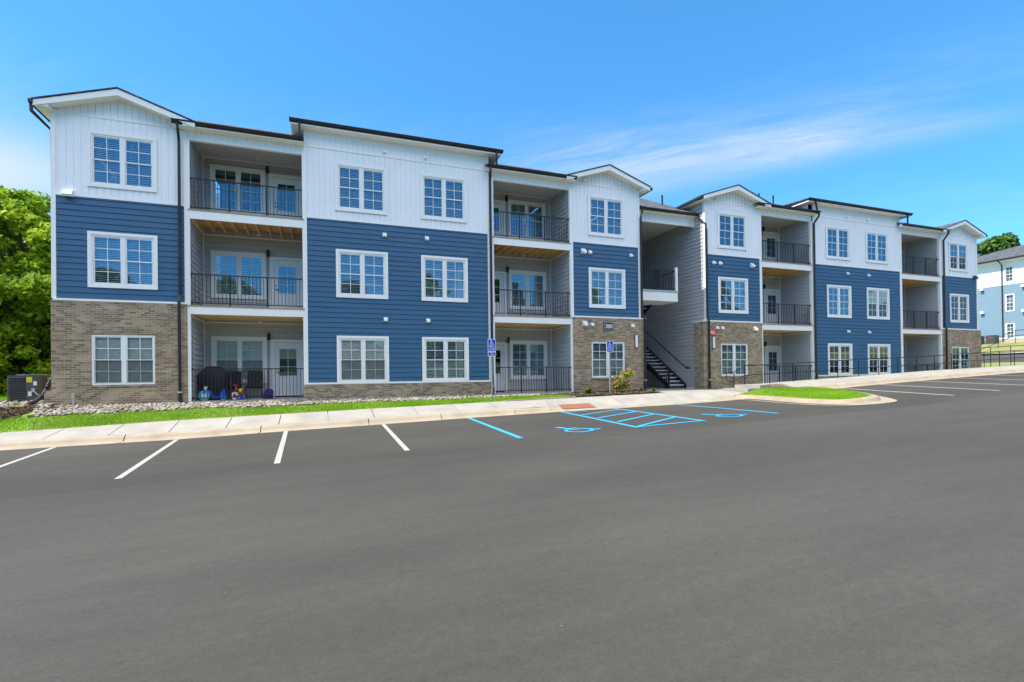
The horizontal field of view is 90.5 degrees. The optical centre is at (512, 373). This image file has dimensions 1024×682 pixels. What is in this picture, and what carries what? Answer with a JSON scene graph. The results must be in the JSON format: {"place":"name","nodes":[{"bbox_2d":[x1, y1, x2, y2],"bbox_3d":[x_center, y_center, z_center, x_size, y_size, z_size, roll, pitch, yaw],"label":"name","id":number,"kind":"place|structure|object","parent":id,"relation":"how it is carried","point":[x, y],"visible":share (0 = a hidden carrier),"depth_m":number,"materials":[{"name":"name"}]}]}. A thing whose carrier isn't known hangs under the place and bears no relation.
{"place":"outdoors","nodes":[
{"label":"outdoors","id":0,"kind":"place"},
{"bbox_2d":[0,392,6,400],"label":"side lawn grass","id":1,"kind":"structure","parent":0,"point":[3,397],"depth_m":17.28,"materials":[{"name":"green plant"}]},
{"bbox_2d":[0,402,52,432],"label":"ground","id":2,"kind":"structure","parent":0,"point":[25,414],"depth_m":13.96,"materials":[{"name":"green plant"}]},
{"bbox_2d":[0,407,38,420],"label":"mulch patch","id":3,"kind":"object","parent":2,"relation":"on","point":[17,414],"visible":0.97,"depth_m":14.38,"materials":[{"name":"brown wood"}]},
{"bbox_2d":[0,405,39,418],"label":"rocks","id":4,"kind":"object","parent":3,"relation":"on","point":[28,406],"visible":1,"depth_m":14.46,"materials":[{"name":"brown stone"}]},
{"bbox_2d":[0,400,43,407],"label":"side river stones","id":5,"kind":"object","parent":2,"relation":"on","point":[3,403],"visible":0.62,"depth_m":14.98,"materials":[{"name":"grey stone"}]},
{"bbox_2d":[7,375,48,401],"bbox_3d":[-14.924,0.463,15.715,0.854,0.840,0.833,-1,0,-21],"label":"air conditioner","id":6,"kind":"object","parent":5,"relation":"on","point":[20,388],"visible":0.99,"depth_m":15.44,"materials":[{"name":"black metal"}]},
{"bbox_2d":[0,185,51,395],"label":"broadleaf tree","id":7,"kind":"object","parent":2,"relation":"on","point":[25,326],"visible":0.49,"depth_m":19.46,"materials":[{"name":"green plant"}]},
{"bbox_2d":[28,87,987,412],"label":"apartment building","id":8,"kind":"structure","parent":2,"relation":"on","point":[312,259],"depth_m":19.41,"materials":[{"name":"blue plastic"}]},
{"bbox_2d":[28,379,50,404],"bbox_3d":[-13.951,0.555,15.011,0.155,0.775,0.603,-1,0,22],"label":"refrigerant line hose","id":9,"kind":"object","parent":8,"relation":"attached to","point":[41,396],"visible":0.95,"depth_m":15.00,"materials":[{"name":"black rubber"}]},
{"bbox_2d":[86,129,156,192],"bbox_3d":[-12.088,-6.544,15.771,1.796,1.706,0.164,-1,0,-21],"label":"window","id":10,"kind":"structure","parent":8,"relation":"in","point":[90,134],"depth_m":15.73,"materials":[{"name":"white plastic"}]},
{"bbox_2d":[87,231,157,289],"bbox_3d":[-12.048,-3.469,15.750,1.796,1.706,0.164,-1,0,-21],"label":"window","id":11,"kind":"structure","parent":8,"relation":"in","point":[91,235],"depth_m":15.70,"materials":[{"name":"white plastic"}]},
{"bbox_2d":[92,335,154,384],"bbox_3d":[-12.004,-0.392,15.716,1.620,1.565,0.120,-1,0,-21],"label":"window","id":12,"kind":"structure","parent":8,"relation":"in","point":[116,359],"depth_m":15.70,"materials":[{"name":"grey glass"}]},
{"bbox_2d":[198,386,226,400],"bbox_3d":[-9.922,0.664,16.794,0.811,0.483,0.340,-1,0,-21],"label":"toy trike","id":13,"kind":"object","parent":8,"relation":"on","point":[200,395],"visible":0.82,"depth_m":16.71,"materials":[{"name":"teal plastic"}]},
{"bbox_2d":[197,366,228,400],"bbox_3d":[-10.169,0.337,17.287,0.906,1.150,0.604,-1,0,-21],"label":"covered grill","id":14,"kind":"object","parent":8,"relation":"on","point":[225,374],"visible":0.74,"depth_m":17.07,"materials":[{"name":"black fabric"}]},
{"bbox_2d":[226,371,241,394],"bbox_3d":[-9.895,0.414,17.939,0.564,1.020,0.707,-1,0,-21],"label":"patio chair","id":15,"kind":"object","parent":8,"relation":"on","point":[236,377],"visible":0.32,"depth_m":18.18,"materials":[{"name":"black metal"}]},
{"bbox_2d":[210,250,265,299],"bbox_3d":[-9.988,-3.564,18.559,1.796,1.706,0.164,-1,0,-21],"label":"window","id":16,"kind":"structure","parent":8,"relation":"in","point":[238,256],"depth_m":18.52,"materials":[{"name":"white plastic"}]},
{"bbox_2d":[210,164,265,214],"bbox_3d":[-10.018,-6.667,18.555,1.796,1.706,0.109,-1,0,-21],"label":"window","id":17,"kind":"structure","parent":8,"relation":"in","point":[238,170],"depth_m":18.52,"materials":[{"name":"white plastic"}]},
{"bbox_2d":[211,336,266,382],"bbox_3d":[-9.944,-0.477,18.526,1.796,1.706,0.139,-1,0,-21],"label":"window","id":18,"kind":"structure","parent":8,"relation":"in","point":[227,352],"depth_m":18.53,"materials":[{"name":"white plastic"}]},
{"bbox_2d":[232,384,246,399],"bbox_3d":[-9.241,0.631,17.105,0.467,0.537,0.417,-1,0,-21],"label":"toy tricycle","id":19,"kind":"object","parent":8,"relation":"on","point":[234,393],"visible":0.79,"depth_m":17.05,"materials":[{"name":"red plastic"}]},
{"bbox_2d":[244,370,262,398],"bbox_3d":[-9.178,0.406,18.050,0.564,1.020,0.707,-1,0,-21],"label":"patio chair","id":20,"kind":"object","parent":8,"relation":"on","point":[259,373],"visible":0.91,"depth_m":18.25,"materials":[{"name":"black metal"}]},
{"bbox_2d":[269,173,301,218],"bbox_3d":[-8.497,-6.372,19.092,1.190,2.150,0.080,-1,0,-21],"label":"door","id":21,"kind":"structure","parent":8,"relation":"in","point":[273,181],"depth_m":19.08,"materials":[{"name":"white plastic"}]},
{"bbox_2d":[269,256,302,308],"bbox_3d":[-8.457,-3.270,19.071,1.190,2.150,0.080,-1,0,-21],"label":"door","id":22,"kind":"structure","parent":8,"relation":"in","point":[275,262],"depth_m":19.04,"materials":[{"name":"white plastic"}]},
{"bbox_2d":[270,339,303,396],"bbox_3d":[-8.417,-0.183,19.049,1.190,2.150,0.080,-1,0,-21],"label":"door","id":23,"kind":"structure","parent":8,"relation":"in","point":[279,344],"depth_m":19.03,"materials":[{"name":"white plastic"}]},
{"bbox_2d":[335,162,386,214],"bbox_3d":[-5.436,-6.613,18.281,1.796,1.706,0.164,-1,0,-21],"label":"window","id":24,"kind":"structure","parent":8,"relation":"in","point":[338,165],"depth_m":18.24,"materials":[{"name":"white plastic"}]},
{"bbox_2d":[336,249,387,298],"bbox_3d":[-5.396,-3.538,18.259,1.796,1.706,0.164,-1,0,-21],"label":"window","id":25,"kind":"structure","parent":8,"relation":"in","point":[362,254],"depth_m":18.22,"materials":[{"name":"white plastic"}]},
{"bbox_2d":[337,336,388,383],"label":"window","id":26,"kind":"structure","parent":8,"relation":"in","point":[360,359],"depth_m":18.22,"materials":[{"name":"white plastic"}]},
{"bbox_2d":[420,173,466,222],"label":"window","id":27,"kind":"structure","parent":8,"relation":"in","point":[423,176],"depth_m":19.30,"materials":[{"name":"white plastic"}]},
{"bbox_2d":[421,255,467,302],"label":"window","id":28,"kind":"structure","parent":8,"relation":"in","point":[444,298],"depth_m":19.28,"materials":[{"name":"white plastic"}]},
{"bbox_2d":[422,337,468,382],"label":"window","id":29,"kind":"structure","parent":8,"relation":"in","point":[445,378],"depth_m":19.27,"materials":[{"name":"white plastic"}]},
{"bbox_2d":[493,199,505,236],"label":"door","id":30,"kind":"structure","parent":8,"relation":"in","point":[499,204],"depth_m":22.13,"materials":[{"name":"white plastic"}]},
{"bbox_2d":[494,271,506,314],"bbox_3d":[-0.813,-3.348,21.954,1.190,2.150,0.080,-1,0,-21],"label":"door","id":31,"kind":"structure","parent":8,"relation":"in","point":[500,275],"depth_m":22.11,"materials":[{"name":"white plastic"}]},
{"bbox_2d":[496,342,507,391],"bbox_3d":[-0.774,-0.262,21.933,1.190,2.150,0.080,-1,0,-21],"label":"door","id":32,"kind":"structure","parent":8,"relation":"in","point":[502,346],"depth_m":22.09,"materials":[{"name":"white plastic"}]},
{"bbox_2d":[508,199,545,240],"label":"window","id":33,"kind":"structure","parent":8,"relation":"in","point":[511,202],"depth_m":22.56,"materials":[{"name":"white plastic"}]},
{"bbox_2d":[509,270,546,309],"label":"window","id":34,"kind":"structure","parent":8,"relation":"in","point":[526,274],"depth_m":22.55,"materials":[{"name":"white plastic"}]},
{"bbox_2d":[509,340,547,378],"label":"window","id":35,"kind":"structure","parent":8,"relation":"in","point":[512,343],"depth_m":22.53,"materials":[{"name":"white plastic"}]},
{"bbox_2d":[587,195,624,237],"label":"window","id":36,"kind":"structure","parent":8,"relation":"in","point":[590,198],"depth_m":21.81,"materials":[{"name":"white plastic"}]},
{"bbox_2d":[588,267,625,308],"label":"window","id":37,"kind":"structure","parent":8,"relation":"in","point":[607,271],"depth_m":21.79,"materials":[{"name":"white plastic"}]},
{"bbox_2d":[592,342,624,377],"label":"window","id":38,"kind":"structure","parent":8,"relation":"in","point":[594,375],"depth_m":21.75,"materials":[{"name":"white plastic"}]},
{"bbox_2d":[604,322,613,330],"bbox_3d":[4.133,-2.016,21.727,0.490,0.370,0.034,-1,0,-21],"label":"number plaque","id":39,"kind":"object","parent":8,"relation":"attached to","point":[608,325],"visible":1,"depth_m":21.72,"materials":[{"name":"black metal"}]},
{"bbox_2d":[710,329,715,335],"bbox_3d":[9.374,-1.895,23.719,0.380,0.300,0.009,-1,0,-21],"label":"fire connection sign","id":40,"kind":"object","parent":8,"relation":"attached to","point":[712,332],"visible":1,"depth_m":23.72,"materials":[{"name":"red metal"}]},
{"bbox_2d":[717,211,747,250],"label":"window","id":41,"kind":"structure","parent":8,"relation":"in","point":[731,215],"depth_m":24.24,"materials":[{"name":"white plastic"}]},
{"bbox_2d":[718,277,748,313],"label":"window","id":42,"kind":"structure","parent":8,"relation":"in","point":[745,310],"depth_m":24.24,"materials":[{"name":"white plastic"}]},
{"bbox_2d":[721,343,747,375],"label":"window","id":43,"kind":"structure","parent":8,"relation":"in","point":[723,345],"depth_m":24.22,"materials":[{"name":"white plastic"}]},
{"bbox_2d":[762,231,778,261],"bbox_3d":[14.097,-6.605,27.616,1.190,2.150,0.080,-1,0,-21],"label":"door","id":44,"kind":"structure","parent":8,"relation":"in","point":[766,234],"depth_m":27.60,"materials":[{"name":"white plastic"}]},
{"bbox_2d":[763,289,779,323],"bbox_3d":[14.137,-3.502,27.595,1.190,2.150,0.080,-1,0,-21],"label":"door","id":45,"kind":"structure","parent":8,"relation":"in","point":[766,292],"depth_m":27.59,"materials":[{"name":"white plastic"}]},
{"bbox_2d":[764,346,780,382],"bbox_3d":[14.177,-0.416,27.573,1.190,2.150,0.080,-1,0,-21],"label":"door","id":46,"kind":"structure","parent":8,"relation":"in","point":[767,349],"depth_m":27.57,"materials":[{"name":"white plastic"}]},
{"bbox_2d":[826,225,850,260],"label":"window","id":47,"kind":"structure","parent":8,"relation":"in","point":[837,229],"depth_m":26.75,"materials":[{"name":"white plastic"}]},
{"bbox_2d":[827,284,851,317],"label":"window","id":48,"kind":"structure","parent":8,"relation":"in","point":[838,287],"depth_m":26.73,"materials":[{"name":"white plastic"}]},
{"bbox_2d":[828,343,852,375],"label":"window","id":49,"kind":"structure","parent":8,"relation":"in","point":[839,345],"depth_m":26.71,"materials":[{"name":"white plastic"}]},
{"bbox_2d":[865,231,888,263],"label":"window","id":50,"kind":"structure","parent":8,"relation":"in","point":[871,233],"depth_m":27.82,"materials":[{"name":"white plastic"}]},
{"bbox_2d":[866,287,889,319],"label":"window","id":51,"kind":"structure","parent":8,"relation":"in","point":[877,290],"depth_m":27.80,"materials":[{"name":"white plastic"}]},
{"bbox_2d":[867,344,890,374],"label":"window","id":52,"kind":"structure","parent":8,"relation":"in","point":[878,346],"depth_m":27.78,"materials":[{"name":"white plastic"}]},
{"bbox_2d":[949,241,967,271],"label":"window","id":53,"kind":"structure","parent":8,"relation":"in","point":[957,244],"depth_m":30.34,"materials":[{"name":"white plastic"}]},
{"bbox_2d":[949,293,968,322],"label":"window","id":54,"kind":"structure","parent":8,"relation":"in","point":[958,296],"depth_m":30.31,"materials":[{"name":"white plastic"}]},
{"bbox_2d":[952,347,968,368],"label":"window","id":55,"kind":"structure","parent":8,"relation":"in","point":[959,365],"depth_m":30.28,"materials":[{"name":"white plastic"}]},
{"bbox_2d":[264,389,273,398],"bbox_3d":[-8.548,0.725,17.806,0.300,0.340,0.285,-1,0,-21],"label":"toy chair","id":56,"kind":"object","parent":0,"point":[271,392],"visible":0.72,"depth_m":17.89,"materials":[{"name":"purple plastic"}]},
{"bbox_2d":[0,392,660,432],"bbox_3d":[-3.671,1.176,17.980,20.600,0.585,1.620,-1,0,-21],"label":"grass strip ground","id":57,"kind":"structure","parent":0,"point":[214,410],"depth_m":15.37,"materials":[{"name":"plant"}]},
{"bbox_2d":[71,393,75,406],"bbox_3d":[-13.044,0.832,15.080,0.086,0.485,0.076,-1,0,-21],"label":"utility post","id":58,"kind":"object","parent":57,"relation":"on","point":[73,395],"visible":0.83,"depth_m":15.06,"materials":[{"name":"metal"}]},
{"bbox_2d":[26,391,572,416],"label":"river stones","id":59,"kind":"object","parent":57,"relation":"on","point":[61,410],"visible":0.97,"depth_m":16.17,"materials":[{"name":"grey stone"}]},
{"bbox_2d":[488,339,495,399],"bbox_3d":[-0.743,-0.076,18.571,0.310,2.349,0.048,-1,0,-21],"label":"accessible parking sign","id":60,"kind":"object","parent":57,"relation":"on","point":[491,347],"visible":1,"depth_m":18.57,"materials":[{"name":"metal"}]},
{"bbox_2d":[561,390,658,396],"bbox_3d":[3.948,0.834,20.852,4.290,0.107,1.590,-1,0,-21],"label":"mulch bed","id":61,"kind":"object","parent":57,"relation":"on","point":[599,394],"visible":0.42,"depth_m":20.09,"materials":[{"name":"brown wood"}]},
{"bbox_2d":[607,341,612,395],"bbox_3d":[3.923,-0.181,20.364,0.310,2.234,0.048,-1,0,-21],"label":"accessible parking sign","id":62,"kind":"object","parent":61,"relation":"on","point":[609,346],"visible":1,"depth_m":20.36,"materials":[{"name":"metal"}]},
{"bbox_2d":[611,368,635,390],"bbox_3d":[4.647,0.341,21.282,1.229,1.138,0.564,-1,0,-21],"label":"flowering shrub","id":63,"kind":"object","parent":61,"relation":"on","point":[616,384],"visible":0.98,"depth_m":21.23,"materials":[{"name":"green plant"}]},
{"bbox_2d":[0,372,1023,681],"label":"parking lot","id":64,"kind":"structure","parent":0,"point":[748,540],"depth_m":4.58,"materials":[{"name":"grey asphalt"}]},
{"bbox_2d":[0,368,1023,450],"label":"kerb","id":65,"kind":"structure","parent":64,"relation":"on","point":[61,442],"depth_m":15.08,"materials":[{"name":"concrete"}]},
{"bbox_2d":[735,388,896,404],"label":"island kerb","id":66,"kind":"structure","parent":64,"relation":"on","point":[874,399],"depth_m":16.28,"materials":[{"name":"concrete"}]},
{"bbox_2d":[0,352,1023,441],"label":"pavement","id":67,"kind":"structure","parent":0,"point":[669,395],"depth_m":16.85,"materials":[{"name":"concrete"}]},
{"bbox_2d":[504,396,575,401],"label":"retaining kerb","id":68,"kind":"structure","parent":67,"relation":"on","point":[540,398],"depth_m":18.85,"materials":[{"name":"concrete"}]},
{"bbox_2d":[558,403,595,408],"bbox_3d":[2.319,1.181,18.251,1.300,0.143,0.600,-1,0,-21],"label":"tactile pad","id":69,"kind":"object","parent":67,"relation":"on","point":[572,406],"visible":1,"depth_m":18.24,"materials":[{"name":"red brick"}]},
{"bbox_2d":[726,350,1022,387],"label":"guard rail","id":70,"kind":"object","parent":67,"relation":"on","point":[837,369],"visible":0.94,"depth_m":25.42,"materials":[{"name":"black metal"}]},
{"bbox_2d":[0,0,1023,423],"label":"sky","id":71,"kind":"structure","parent":0,"point":[916,107],"materials":[{"name":"blue"}]},
{"bbox_2d":[743,386,867,398],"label":"island grass","id":72,"kind":"structure","parent":0,"point":[820,392],"depth_m":18.54,"materials":[{"name":"green plant"}]},
{"bbox_2d":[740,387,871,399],"bbox_3d":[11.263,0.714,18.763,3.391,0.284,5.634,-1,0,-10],"label":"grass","id":73,"kind":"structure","parent":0,"point":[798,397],"depth_m":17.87,"materials":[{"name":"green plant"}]},
{"bbox_2d":[981,342,1023,366],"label":"ground","id":74,"kind":"structure","parent":0,"point":[1004,349],"depth_m":48.31,"materials":[{"name":"green plant"}]},
{"bbox_2d":[981,336,984,343],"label":"air conditioner","id":75,"kind":"object","parent":74,"relation":"on","point":[982,339],"visible":0.12,"depth_m":55.14,"materials":[{"name":"black metal"}]},
{"bbox_2d":[985,335,998,343],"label":"air conditioner","id":76,"kind":"object","parent":74,"relation":"on","point":[989,338],"visible":0.88,"depth_m":54.08,"materials":[{"name":"black metal"}]},
{"bbox_2d":[977,232,1019,256],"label":"distant tree","id":77,"kind":"object","parent":74,"relation":"on","point":[1003,241],"visible":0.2,"depth_m":69.51,"materials":[{"name":"green plant"}]},
{"bbox_2d":[981,330,1016,349],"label":"stair handrail","id":78,"kind":"object","parent":74,"relation":"on","point":[1002,340],"visible":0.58,"depth_m":50.73,"materials":[{"name":"black metal"}]},
{"bbox_2d":[977,245,1023,342],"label":"apartment building","id":79,"kind":"structure","parent":74,"relation":"on","point":[1000,274],"depth_m":54.59,"materials":[{"name":"blue"}]},
{"bbox_2d":[1004,266,1013,281],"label":"window","id":80,"kind":"structure","parent":79,"relation":"in","point":[1012,267],"depth_m":53.87,"materials":[{"name":"white plastic"}]},
{"bbox_2d":[1005,294,1014,311],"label":"window","id":81,"kind":"structure","parent":79,"relation":"in","point":[1006,296],"depth_m":53.90,"materials":[{"name":"white plastic"}]},
{"bbox_2d":[1005,323,1014,337],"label":"window","id":82,"kind":"structure","parent":79,"relation":"in","point":[1011,324],"depth_m":53.84,"materials":[{"name":"white plastic"}]},
{"bbox_2d":[981,345,1023,366],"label":"guard rail","id":83,"kind":"object","parent":74,"relation":"on","point":[990,353],"visible":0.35,"depth_m":35.99,"materials":[{"name":"black metal"}]},
{"bbox_2d":[981,354,1023,361],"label":"road","id":84,"kind":"structure","parent":0,"point":[996,357],"depth_m":42.46,"materials":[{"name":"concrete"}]}
]}

